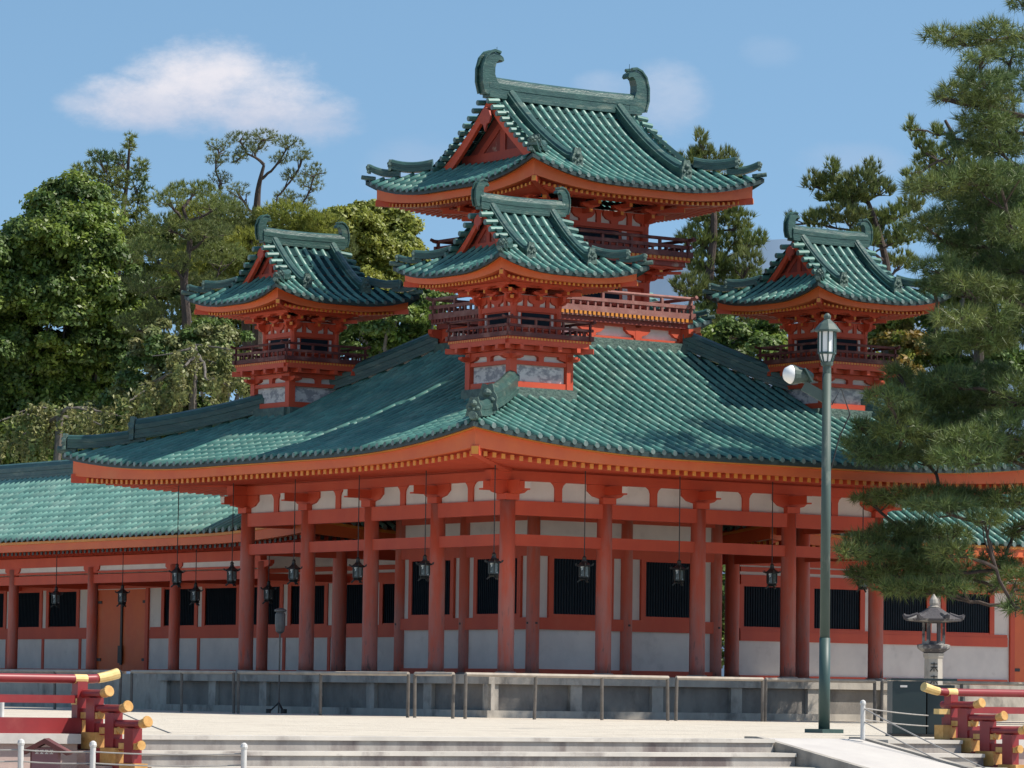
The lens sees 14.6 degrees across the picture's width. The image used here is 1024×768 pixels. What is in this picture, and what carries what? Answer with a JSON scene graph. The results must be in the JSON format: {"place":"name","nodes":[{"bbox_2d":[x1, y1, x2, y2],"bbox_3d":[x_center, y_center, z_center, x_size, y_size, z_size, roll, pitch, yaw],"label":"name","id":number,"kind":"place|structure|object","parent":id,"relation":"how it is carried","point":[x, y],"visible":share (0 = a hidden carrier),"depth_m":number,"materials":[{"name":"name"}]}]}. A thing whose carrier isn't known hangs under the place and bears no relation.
{"place":"outdoors","nodes":[
{"label":"outdoors","id":0,"kind":"place"},
{"bbox_2d":[0,0,1023,400],"label":"sky","id":1,"kind":"structure","parent":0,"point":[788,84],"materials":[{"name":"blue"}]},
{"bbox_2d":[4,706,1023,738],"bbox_3d":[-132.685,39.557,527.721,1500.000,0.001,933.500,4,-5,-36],"label":"sand court","id":2,"kind":"object","parent":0,"point":[220,723],"depth_m":65.41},
{"bbox_2d":[0,702,3,716],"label":"rope post","id":3,"kind":"object","parent":2,"relation":"on","point":[1,709],"visible":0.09,"depth_m":51.97,"materials":[{"name":"white metal"}]},
{"bbox_2d":[0,669,121,709],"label":"pole fence","id":4,"kind":"object","parent":2,"relation":"on","point":[54,671],"visible":0.77,"depth_m":96.45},
{"bbox_2d":[0,401,128,464],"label":"weeping cherry","id":5,"kind":"object","parent":2,"relation":"on","point":[89,419],"visible":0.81,"depth_m":133.91,"materials":[{"name":"green plant"}]},
{"bbox_2d":[0,167,162,464],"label":"camphor tree","id":6,"kind":"object","parent":2,"relation":"on","point":[63,251],"visible":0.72,"depth_m":148.35,"materials":[{"name":"green plant"}]},
{"bbox_2d":[0,673,164,708],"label":"stone terrace","id":7,"kind":"structure","parent":2,"relation":"on","point":[146,691],"depth_m":106.70,"materials":[{"name":"stone"}]},
{"bbox_2d":[0,460,395,671],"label":"covered corridor","id":8,"kind":"object","parent":7,"relation":"on","point":[87,534],"visible":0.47,"depth_m":110.51,"materials":[{"name":"tile"}]},
{"bbox_2d":[0,592,3,628],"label":"window","id":9,"kind":"structure","parent":8,"relation":"in","point":[1,593],"depth_m":120.57,"materials":[{"name":"paint"}]},
{"bbox_2d":[18,591,39,628],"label":"window","id":10,"kind":"structure","parent":8,"relation":"in","point":[28,617],"depth_m":119.19,"materials":[{"name":"paint"}]},
{"bbox_2d":[49,556,62,607],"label":"hanging lantern","id":11,"kind":"object","parent":8,"relation":"hanging from","point":[55,593],"visible":1,"depth_m":110.70,"materials":[{"name":"brown metal"}]},
{"bbox_2d":[48,590,76,627],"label":"window","id":12,"kind":"structure","parent":8,"relation":"in","point":[64,616],"depth_m":117.43,"materials":[{"name":"paint"}]},
{"bbox_2d":[97,589,145,670],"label":"door","id":13,"kind":"structure","parent":8,"relation":"in","point":[121,630],"depth_m":114.65,"materials":[{"name":"orange paint"}]},
{"bbox_2d":[115,552,129,606],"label":"hanging lantern","id":14,"kind":"object","parent":8,"relation":"hanging from","point":[122,592],"visible":1,"depth_m":107.77,"materials":[{"name":"brown metal"}]},
{"bbox_2d":[164,587,193,626],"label":"window","id":15,"kind":"structure","parent":8,"relation":"in","point":[186,610],"depth_m":111.97,"materials":[{"name":"paint"}]},
{"bbox_2d":[188,550,203,605],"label":"hanging lantern","id":16,"kind":"object","parent":8,"relation":"hanging from","point":[195,590],"visible":1,"depth_m":104.72,"materials":[{"name":"brown metal"}]},
{"bbox_2d":[205,586,236,626],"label":"window","id":17,"kind":"structure","parent":8,"relation":"in","point":[221,600],"depth_m":110.42,"materials":[{"name":"paint"}]},
{"bbox_2d":[254,585,279,625],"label":"window","id":18,"kind":"structure","parent":8,"relation":"in","point":[276,593],"depth_m":108.29,"materials":[{"name":"paint"}]},
{"bbox_2d":[260,556,276,603],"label":"hanging lantern","id":19,"kind":"object","parent":8,"relation":"hanging from","point":[268,589],"visible":0.96,"depth_m":101.84,"materials":[{"name":"brown metal"}]},
{"bbox_2d":[291,584,323,625],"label":"window","id":20,"kind":"structure","parent":8,"relation":"in","point":[319,588],"depth_m":106.55,"materials":[{"name":"paint"}]},
{"bbox_2d":[346,583,362,624],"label":"window","id":21,"kind":"structure","parent":8,"relation":"in","point":[354,590],"depth_m":105.03,"materials":[{"name":"paint"}]},
{"bbox_2d":[382,582,394,624],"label":"window","id":22,"kind":"structure","parent":8,"relation":"in","point":[389,586],"depth_m":103.73,"materials":[{"name":"paint"}]},
{"bbox_2d":[69,130,161,673],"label":"pine tree","id":23,"kind":"object","parent":2,"relation":"on","point":[116,187],"visible":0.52,"depth_m":159.84,"materials":[{"name":"green plant"}]},
{"bbox_2d":[123,713,170,732],"bbox_3d":[-4.509,4.120,49.000,0.018,0.487,3.339,3,-5,-27],"label":"barrier rope","id":24,"kind":"object","parent":2,"relation":"on","point":[151,726],"visible":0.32,"depth_m":48.70,"materials":[{"name":"grey"}]},
{"bbox_2d":[64,317,259,449],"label":"broadleaf tree","id":25,"kind":"object","parent":2,"relation":"on","point":[141,353],"visible":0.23,"depth_m":136.16,"materials":[{"name":"green plant"}]},
{"bbox_2d":[107,339,250,430],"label":"weeping cherry","id":26,"kind":"object","parent":2,"relation":"on","point":[216,387],"visible":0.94,"depth_m":132.51,"materials":[{"name":"green plant"}]},
{"bbox_2d":[112,177,252,432],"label":"pine tree","id":27,"kind":"object","parent":2,"relation":"on","point":[190,231],"visible":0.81,"depth_m":138.11,"materials":[{"name":"green plant"}]},
{"bbox_2d":[130,670,235,713],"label":"pole fence","id":28,"kind":"object","parent":2,"relation":"on","point":[181,672],"visible":0.91,"depth_m":91.71,"materials":[{"name":"grey metal"}]},
{"bbox_2d":[121,216,282,401],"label":"broadleaf tree","id":29,"kind":"object","parent":2,"relation":"on","point":[175,295],"visible":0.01,"depth_m":161.57,"materials":[{"name":"green plant"}]},
{"bbox_2d":[158,196,360,351],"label":"pine tree","id":30,"kind":"object","parent":2,"relation":"on","point":[310,220],"visible":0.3,"depth_m":143.41,"materials":[{"name":"green plant"}]},
{"bbox_2d":[204,126,326,355],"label":"pine tree","id":31,"kind":"object","parent":2,"relation":"on","point":[257,335],"visible":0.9,"depth_m":149.78,"materials":[{"name":"green plant"}]},
{"bbox_2d":[266,608,286,712],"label":"garden lamp","id":32,"kind":"object","parent":2,"relation":"on","point":[280,621],"visible":0.96,"depth_m":93.57,"materials":[{"name":"black metal"}]},
{"bbox_2d":[236,671,409,717],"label":"pole fence","id":33,"kind":"object","parent":2,"relation":"on","point":[321,673],"visible":1,"depth_m":87.01,"materials":[{"name":"grey metal"}]},
{"bbox_2d":[290,198,431,359],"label":"broadleaf tree","id":34,"kind":"object","parent":2,"relation":"on","point":[384,236],"visible":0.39,"depth_m":144.63,"materials":[{"name":"green plant"}]},
{"bbox_2d":[339,288,457,359],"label":"broadleaf tree","id":35,"kind":"object","parent":2,"relation":"on","point":[382,335],"visible":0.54,"depth_m":121.62,"materials":[{"name":"green plant"}]},
{"bbox_2d":[413,672,455,718],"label":"pole fence","id":36,"kind":"object","parent":2,"relation":"on","point":[416,674],"visible":1,"depth_m":83.44,"materials":[{"name":"grey metal"}]},
{"bbox_2d":[152,672,969,721],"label":"stone platform","id":37,"kind":"structure","parent":2,"relation":"on","point":[512,697],"depth_m":91.66,"materials":[{"name":"stone"}]},
{"bbox_2d":[56,49,1023,680],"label":"shrine hall","id":38,"kind":"structure","parent":37,"relation":"on","point":[558,375],"depth_m":95.74,"materials":[{"name":"paint"}]},
{"bbox_2d":[169,485,185,587],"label":"hanging lantern","id":39,"kind":"object","parent":38,"relation":"hanging from","point":[176,572],"visible":0.97,"depth_m":99.16,"materials":[{"name":"brown metal"}]},
{"bbox_2d":[223,483,239,586],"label":"hanging lantern","id":40,"kind":"object","parent":38,"relation":"hanging from","point":[231,570],"visible":0.98,"depth_m":97.08,"materials":[{"name":"brown metal"}]},
{"bbox_2d":[285,479,301,584],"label":"hanging lantern","id":41,"kind":"object","parent":38,"relation":"hanging from","point":[293,574],"visible":1,"depth_m":94.85,"materials":[{"name":"brown metal"}]},
{"bbox_2d":[349,475,366,582],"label":"hanging lantern","id":42,"kind":"object","parent":38,"relation":"hanging from","point":[357,570],"visible":0.99,"depth_m":92.63,"materials":[{"name":"brown metal"}]},
{"bbox_2d":[415,471,433,581],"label":"hanging lantern","id":43,"kind":"object","parent":38,"relation":"hanging from","point":[424,564],"visible":0.99,"depth_m":90.42,"materials":[{"name":"brown metal"}]},
{"bbox_2d":[408,558,455,618],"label":"window","id":44,"kind":"structure","parent":38,"relation":"in","point":[418,591],"depth_m":97.59,"materials":[{"name":"paint"}]},
{"bbox_2d":[484,465,503,579],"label":"hanging lantern","id":45,"kind":"object","parent":38,"relation":"hanging from","point":[493,562],"visible":1,"depth_m":88.26,"materials":[{"name":"brown metal"}]},
{"bbox_2d":[473,556,522,617],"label":"window","id":46,"kind":"structure","parent":38,"relation":"in","point":[485,592],"depth_m":95.42,"materials":[{"name":"paint"}]},
{"bbox_2d":[547,556,613,618],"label":"window","id":47,"kind":"structure","parent":38,"relation":"in","point":[567,597],"depth_m":94.63,"materials":[{"name":"paint"}]},
{"bbox_2d":[575,471,593,582],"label":"hanging lantern","id":48,"kind":"object","parent":38,"relation":"hanging from","point":[584,565],"visible":0.99,"depth_m":89.75,"materials":[{"name":"brown metal"}]},
{"bbox_2d":[639,560,689,620],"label":"window","id":49,"kind":"structure","parent":38,"relation":"in","point":[659,600],"depth_m":96.26,"materials":[{"name":"paint"}]},
{"bbox_2d":[670,476,688,585],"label":"hanging lantern","id":50,"kind":"object","parent":38,"relation":"hanging from","point":[679,569],"visible":0.97,"depth_m":91.34,"materials":[{"name":"brown metal"}]},
{"bbox_2d":[763,482,780,588],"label":"hanging lantern","id":51,"kind":"object","parent":38,"relation":"hanging from","point":[771,576],"visible":0.98,"depth_m":92.94,"materials":[{"name":"brown metal"}]},
{"bbox_2d":[856,486,867,592],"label":"hanging lantern","id":52,"kind":"object","parent":38,"relation":"hanging from","point":[861,588],"visible":0.34,"depth_m":94.55,"materials":[{"name":"brown metal"}]},
{"bbox_2d":[463,672,668,720],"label":"pole fence","id":53,"kind":"object","parent":2,"relation":"on","point":[538,675],"visible":0.93,"depth_m":84.17,"materials":[{"name":"grey metal"}]},
{"bbox_2d":[666,124,769,340],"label":"pine tree","id":54,"kind":"object","parent":2,"relation":"on","point":[710,241],"visible":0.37,"depth_m":125.91,"materials":[{"name":"green plant"}]},
{"bbox_2d":[674,676,763,721],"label":"pole fence","id":55,"kind":"object","parent":2,"relation":"on","point":[677,678],"visible":1,"depth_m":86.55,"materials":[{"name":"grey metal"}]},
{"bbox_2d":[693,307,787,400],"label":"broadleaf tree","id":56,"kind":"object","parent":2,"relation":"on","point":[751,334],"visible":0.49,"depth_m":119.42,"materials":[{"name":"green plant"}]},
{"bbox_2d":[783,313,850,732],"bbox_3d":[4.648,2.113,61.239,1.048,6.432,0.553,2,-5,-12],"label":"lamp post","id":57,"kind":"object","parent":2,"relation":"on","point":[827,329],"visible":1,"depth_m":61.27,"materials":[{"name":"metal"}]},
{"bbox_2d":[764,678,875,722],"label":"pole fence","id":58,"kind":"object","parent":2,"relation":"on","point":[873,681],"visible":0.67,"depth_m":88.14,"materials":[{"name":"grey metal"}]},
{"bbox_2d":[783,153,926,396],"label":"pine tree","id":59,"kind":"object","parent":2,"relation":"on","point":[849,195],"visible":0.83,"depth_m":127.49,"materials":[{"name":"green plant"}]},
{"bbox_2d":[867,315,932,392],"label":"maple tree","id":60,"kind":"object","parent":2,"relation":"on","point":[901,333],"visible":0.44,"depth_m":117.32,"materials":[{"name":"green plant"}]},
{"bbox_2d":[885,678,956,736],"bbox_3d":[5.873,4.645,57.431,0.940,0.830,0.840,1,-4,0],"label":"utility cabinet","id":61,"kind":"object","parent":2,"relation":"on","point":[906,695],"visible":0.76,"depth_m":57.04,"materials":[{"name":"metal"}]},
{"bbox_2d":[830,0,1023,617],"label":"red pine","id":62,"kind":"object","parent":2,"relation":"on","point":[923,398],"visible":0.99,"depth_m":89.04,"materials":[{"name":"green plant"}]},
{"bbox_2d":[902,594,964,684],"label":"stone lantern","id":63,"kind":"object","parent":2,"relation":"on","point":[933,651],"visible":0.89,"depth_m":85.45,"materials":[{"name":"stone"}]},
{"bbox_2d":[880,680,1023,721],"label":"pole fence","id":64,"kind":"object","parent":2,"relation":"on","point":[960,683],"visible":0.59,"depth_m":90.71,"materials":[{"name":"grey metal"}]},
{"bbox_2d":[899,113,1012,544],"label":"pine tree","id":65,"kind":"object","parent":2,"relation":"on","point":[929,151],"visible":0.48,"depth_m":111.99,"materials":[{"name":"green plant"}]},
{"bbox_2d":[911,158,1023,424],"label":"broadleaf tree","id":66,"kind":"object","parent":2,"relation":"on","point":[1015,358],"visible":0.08,"depth_m":118.54,"materials":[{"name":"green plant"}]},
{"bbox_2d":[965,685,1023,720],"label":"stone terrace","id":67,"kind":"structure","parent":2,"relation":"on","point":[1004,701],"depth_m":103.49,"materials":[{"name":"stone"}]},
{"bbox_2d":[722,494,1023,685],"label":"covered corridor","id":68,"kind":"object","parent":67,"relation":"on","point":[985,643],"visible":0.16,"depth_m":103.61,"materials":[{"name":"paint"}]},
{"bbox_2d":[744,584,779,628],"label":"window","id":69,"kind":"structure","parent":68,"relation":"in","point":[761,605],"depth_m":101.60,"materials":[{"name":"paint"}]},
{"bbox_2d":[814,587,859,630],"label":"window","id":70,"kind":"structure","parent":68,"relation":"in","point":[844,602],"depth_m":103.15,"materials":[{"name":"paint"}]},
{"bbox_2d":[883,592,926,632],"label":"window","id":71,"kind":"structure","parent":68,"relation":"in","point":[893,620],"depth_m":104.34,"materials":[{"name":"paint"}]},
{"bbox_2d":[946,592,989,634],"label":"window","id":72,"kind":"structure","parent":68,"relation":"in","point":[975,621],"depth_m":105.73,"materials":[{"name":"paint"}]},
{"bbox_2d":[1015,596,1023,681],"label":"door","id":73,"kind":"structure","parent":68,"relation":"in","point":[1019,622],"depth_m":106.71,"materials":[{"name":"orange paint"}]},
{"bbox_2d":[126,239,1023,676],"bbox_3d":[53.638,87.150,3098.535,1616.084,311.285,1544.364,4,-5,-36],"label":"hills","id":74,"kind":"structure","parent":0,"point":[770,249],"depth_m":2696.30,"materials":[{"name":"green plant"}]},
{"bbox_2d":[721,565,724,668],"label":"garden shrub","id":75,"kind":"object","parent":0,"point":[723,607],"visible":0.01,"depth_m":126.70,"materials":[{"name":"plant"}]},
{"label":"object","id":76,"kind":"structure","parent":0,"visible":0},
{"bbox_2d":[17,739,24,767],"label":"rope post","id":77,"kind":"object","parent":76,"relation":"on","point":[20,742],"visible":1,"depth_m":41.97,"materials":[{"name":"white metal"}]},
{"bbox_2d":[0,749,17,761],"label":"barrier rope","id":78,"kind":"object","parent":77,"relation":"attached to","point":[8,750],"visible":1,"depth_m":41.99,"materials":[{"name":"grey"}]},
{"bbox_2d":[23,749,89,763],"bbox_3d":[-4.779,3.914,41.990,0.757,0.154,0.018,1,-4,0],"label":"barrier rope","id":79,"kind":"object","parent":77,"relation":"attached to","point":[56,752],"visible":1,"depth_m":41.99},
{"bbox_2d":[0,733,80,767],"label":"terrace wall","id":80,"kind":"structure","parent":76,"relation":"on","point":[67,741],"depth_m":44.63,"materials":[{"name":"stone"}]},
{"bbox_2d":[24,738,71,767],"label":"notice box","id":81,"kind":"object","parent":76,"relation":"on","point":[46,756],"visible":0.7,"depth_m":42.87,"materials":[{"name":"red wood"}]},
{"bbox_2d":[89,741,96,767],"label":"rope post","id":82,"kind":"object","parent":76,"relation":"on","point":[92,744],"visible":1,"depth_m":41.97,"materials":[{"name":"white metal"}]},
{"bbox_2d":[95,751,240,766],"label":"barrier rope","id":83,"kind":"object","parent":82,"relation":"attached to","point":[168,765],"visible":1,"depth_m":41.98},
{"bbox_2d":[77,749,111,767],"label":"side stone","id":84,"kind":"object","parent":76,"relation":"on","point":[83,757],"visible":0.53,"depth_m":44.89,"materials":[{"name":"grey stone"}]},
{"bbox_2d":[0,668,152,767],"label":"red railing","id":85,"kind":"object","parent":84,"relation":"on","point":[91,710],"visible":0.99,"depth_m":44.91,"materials":[{"name":"paint"}]},
{"bbox_2d":[240,743,247,767],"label":"rope post","id":86,"kind":"object","parent":76,"relation":"on","point":[243,746],"visible":1,"depth_m":41.97,"materials":[{"name":"white metal"}]},
{"bbox_2d":[122,735,816,767],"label":"terrace steps","id":87,"kind":"structure","parent":76,"relation":"on","point":[267,751],"depth_m":47.62,"materials":[{"name":"stone"}]},
{"bbox_2d":[744,736,973,767],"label":"stone ramp","id":88,"kind":"structure","parent":76,"relation":"on","point":[855,752],"depth_m":50.67,"materials":[{"name":"stone"}]},
{"bbox_2d":[860,700,865,739],"bbox_3d":[4.548,4.353,51.855,0.080,0.515,0.076,4,-5,-36],"label":"rope post","id":89,"kind":"object","parent":88,"relation":"on","point":[862,720],"visible":1,"depth_m":51.83,"materials":[{"name":"white metal"}]},
{"bbox_2d":[865,708,928,726],"bbox_3d":[5.238,4.537,54.425,0.018,0.272,5.336,0,-5,15],"label":"barrier rope","id":90,"kind":"object","parent":89,"relation":"attached to","point":[899,713],"visible":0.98,"depth_m":54.42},
{"bbox_2d":[864,708,984,767],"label":"barrier rope","id":91,"kind":"object","parent":89,"relation":"attached to","point":[916,736],"visible":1,"depth_m":51.21,"materials":[{"name":"grey"}]},
{"bbox_2d":[875,739,1001,767],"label":"terrace steps","id":92,"kind":"structure","parent":76,"relation":"on","point":[953,746],"depth_m":52.18,"materials":[{"name":"stone"}]},
{"bbox_2d":[996,739,1023,764],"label":"terrace wall","id":93,"kind":"structure","parent":76,"relation":"on","point":[1021,755],"depth_m":53.43,"materials":[{"name":"stone"}]},
{"bbox_3d":[6.472,5.380,52.067,0.360,1.474,2.900,4,-5,-36],"label":"side stone","id":94,"kind":"object","parent":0,"visible":0},
{"bbox_2d":[920,682,1023,767],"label":"red railing","id":95,"kind":"object","parent":94,"relation":"on","point":[961,720],"visible":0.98,"depth_m":52.71,"materials":[{"name":"paint"}]}
]}

